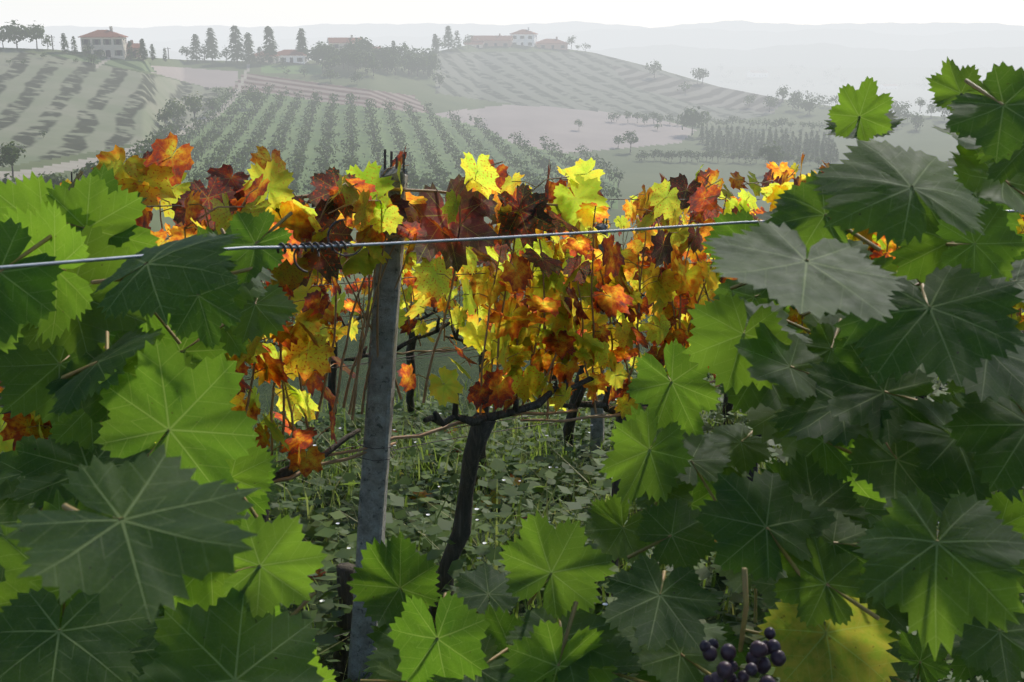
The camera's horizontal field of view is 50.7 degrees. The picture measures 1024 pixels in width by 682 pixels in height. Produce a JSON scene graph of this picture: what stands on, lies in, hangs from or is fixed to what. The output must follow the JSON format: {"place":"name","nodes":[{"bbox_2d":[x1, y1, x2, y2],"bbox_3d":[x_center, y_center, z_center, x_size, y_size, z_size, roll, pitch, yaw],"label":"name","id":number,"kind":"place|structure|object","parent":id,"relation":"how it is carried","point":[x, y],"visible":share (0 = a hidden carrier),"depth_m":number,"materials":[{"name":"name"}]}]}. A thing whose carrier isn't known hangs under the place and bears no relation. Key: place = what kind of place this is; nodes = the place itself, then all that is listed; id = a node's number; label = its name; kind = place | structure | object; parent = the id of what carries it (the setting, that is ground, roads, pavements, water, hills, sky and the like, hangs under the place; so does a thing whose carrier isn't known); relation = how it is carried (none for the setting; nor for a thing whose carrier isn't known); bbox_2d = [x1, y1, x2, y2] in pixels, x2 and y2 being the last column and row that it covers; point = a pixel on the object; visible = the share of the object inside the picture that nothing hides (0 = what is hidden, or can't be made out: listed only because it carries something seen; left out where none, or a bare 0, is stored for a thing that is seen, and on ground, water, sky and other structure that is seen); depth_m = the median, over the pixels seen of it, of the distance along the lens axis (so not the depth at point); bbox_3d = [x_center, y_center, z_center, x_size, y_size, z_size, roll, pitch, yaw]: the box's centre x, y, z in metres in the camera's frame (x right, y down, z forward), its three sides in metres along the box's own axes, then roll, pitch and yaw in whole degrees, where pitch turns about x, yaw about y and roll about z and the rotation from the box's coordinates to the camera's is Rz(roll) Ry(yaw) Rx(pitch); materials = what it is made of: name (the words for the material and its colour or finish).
{"place":"outdoors","nodes":[
{"label":"outdoors","id":0,"kind":"place"},
{"bbox_2d":[178,159,609,289],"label":"vine leaves","id":1,"kind":"object","parent":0,"point":[327,265],"visible":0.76,"depth_m":3.39,"materials":[{"name":"plant"}]},
{"bbox_2d":[464,38,483,47],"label":"house","id":2,"kind":"structure","parent":0,"point":[478,44],"depth_m":490.34,"materials":[{"name":"tile"}]},
{"bbox_2d":[0,44,958,300],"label":"hillside","id":3,"kind":"structure","parent":0,"point":[82,112],"depth_m":312.23,"materials":[{"name":"green plant"}]},
{"bbox_2d":[79,26,127,58],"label":"farmhouse","id":4,"kind":"object","parent":3,"relation":"on","point":[110,43],"visible":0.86,"depth_m":284.85,"materials":[{"name":"paint"}]},
{"bbox_2d":[51,35,168,58],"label":"utility poles","id":5,"kind":"object","parent":3,"relation":"on","point":[135,50],"visible":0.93,"depth_m":290.46,"materials":[{"name":"wood"}]},
{"bbox_2d":[126,40,140,56],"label":"house","id":6,"kind":"structure","parent":3,"relation":"on","point":[135,46],"depth_m":292.51,"materials":[{"name":"brick"}]},
{"bbox_2d":[255,51,279,62],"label":"house","id":7,"kind":"structure","parent":3,"relation":"on","point":[272,60],"depth_m":374.70,"materials":[{"name":"paint"}]},
{"bbox_2d":[277,47,309,63],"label":"house","id":8,"kind":"structure","parent":3,"relation":"on","point":[293,56],"depth_m":377.77,"materials":[{"name":"paint"}]},
{"bbox_2d":[327,35,359,50],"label":"house","id":9,"kind":"structure","parent":3,"relation":"on","point":[337,43],"depth_m":396.82,"materials":[{"name":"tile"}]},
{"bbox_2d":[91,82,624,207],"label":"vineyard rows","id":10,"kind":"object","parent":3,"relation":"on","point":[351,160],"visible":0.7,"depth_m":250.71,"materials":[{"name":"green plant"}]},
{"bbox_2d":[471,34,512,46],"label":"farmhouse","id":11,"kind":"structure","parent":3,"relation":"on","point":[500,40],"depth_m":492.18,"materials":[{"name":"brick"}]},
{"bbox_2d":[0,20,1001,193],"bbox_3d":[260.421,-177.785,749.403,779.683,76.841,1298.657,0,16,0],"label":"trees","id":12,"kind":"object","parent":3,"relation":"on","point":[362,52],"visible":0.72,"depth_m":341.46,"materials":[{"name":"green plant"}]},
{"bbox_2d":[510,27,536,46],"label":"hill villa","id":13,"kind":"object","parent":3,"relation":"on","point":[524,37],"depth_m":496.67,"materials":[{"name":"paint"}]},
{"bbox_2d":[535,37,568,49],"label":"farmhouse","id":14,"kind":"structure","parent":3,"relation":"on","point":[556,43],"depth_m":497.47,"materials":[{"name":"brick"}]},
{"bbox_2d":[0,279,1023,681],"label":"vineyard ground","id":15,"kind":"structure","parent":0,"point":[422,367],"depth_m":11.17,"materials":[{"name":"plant"}]},
{"bbox_2d":[4,215,709,432],"bbox_3d":[-3.223,0.237,7.494,26.023,3.946,0.825,-12,20,-37],"label":"vine row","id":16,"kind":"object","parent":15,"relation":"on","point":[332,375],"depth_m":9.38,"materials":[{"name":"brown plant"}]},
{"bbox_2d":[347,149,407,681],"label":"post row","id":17,"kind":"object","parent":15,"relation":"on","point":[377,434],"visible":0.77,"depth_m":3.50,"materials":[{"name":"concrete"}]},
{"bbox_2d":[0,197,1017,636],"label":"trellis wires","id":18,"kind":"object","parent":17,"relation":"attached to","point":[318,247],"visible":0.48,"depth_m":1.31,"materials":[{"name":"grey metal"}]},
{"bbox_2d":[0,132,1023,681],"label":"vine row","id":19,"kind":"object","parent":15,"relation":"on","point":[568,330],"depth_m":3.73,"materials":[{"name":"orange plant"}]},
{"bbox_2d":[0,56,1023,681],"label":"vine","id":20,"kind":"object","parent":15,"relation":"on","point":[140,540],"visible":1,"depth_m":1.22,"materials":[{"name":"green plant"}]},
{"bbox_2d":[699,567,785,681],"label":"grape bunch","id":21,"kind":"object","parent":20,"relation":"hanging from","point":[757,659],"visible":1,"depth_m":1.06,"materials":[{"name":"food"}]},
{"bbox_2d":[0,187,1023,487],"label":"vine row","id":22,"kind":"object","parent":15,"relation":"on","point":[407,325],"depth_m":6.56,"materials":[{"name":"plant"}]},
{"bbox_2d":[2,351,1023,681],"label":"weeds","id":23,"kind":"object","parent":15,"relation":"on","point":[430,533],"visible":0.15,"depth_m":6.06,"materials":[{"name":"green plant"}]},
{"bbox_2d":[590,218,607,463],"bbox_3d":[0.606,0.179,7.549,0.098,2.123,0.098,3,16,12],"label":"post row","id":24,"kind":"object","parent":15,"relation":"on","point":[596,428],"visible":0.3,"depth_m":7.62,"materials":[{"name":"concrete"}]},
{"bbox_2d":[0,28,1023,51],"bbox_3d":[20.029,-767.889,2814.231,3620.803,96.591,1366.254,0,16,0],"label":"ridge","id":25,"kind":"structure","parent":0,"point":[603,39],"depth_m":3134.96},
{"bbox_2d":[0,20,1023,42],"bbox_3d":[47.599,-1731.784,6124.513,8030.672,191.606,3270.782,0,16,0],"label":"ridge","id":26,"kind":"structure","parent":0,"point":[163,33],"depth_m":7016.86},
{"bbox_2d":[0,0,1023,27],"label":"sky","id":27,"kind":"structure","parent":0,"point":[81,13],"materials":[{"name":"white"}]},
{"bbox_2d":[143,43,1023,68],"bbox_3d":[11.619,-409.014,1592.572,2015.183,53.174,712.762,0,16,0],"label":"ridge","id":28,"kind":"structure","parent":0,"point":[823,55],"depth_m":1736.04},
{"bbox_2d":[715,85,951,116],"bbox_3d":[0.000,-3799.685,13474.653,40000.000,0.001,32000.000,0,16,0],"label":"ground sheet","id":29,"kind":"object","parent":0,"point":[910,95],"depth_m":1109.69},
{"bbox_2d":[658,65,1023,87],"bbox_3d":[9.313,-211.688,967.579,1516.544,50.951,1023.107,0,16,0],"label":"valley floor","id":30,"kind":"structure","parent":0,"point":[856,76],"depth_m":1334.36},
{"bbox_2d":[747,70,768,76],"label":"valley shed","id":31,"kind":"structure","parent":30,"relation":"on","point":[754,73],"depth_m":1332.99,"materials":[{"name":"paint"}]},
{"bbox_2d":[879,83,897,88],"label":"valley shed","id":32,"kind":"structure","parent":30,"relation":"on","point":[888,86],"depth_m":1199.79,"materials":[{"name":"paint"}]}
]}

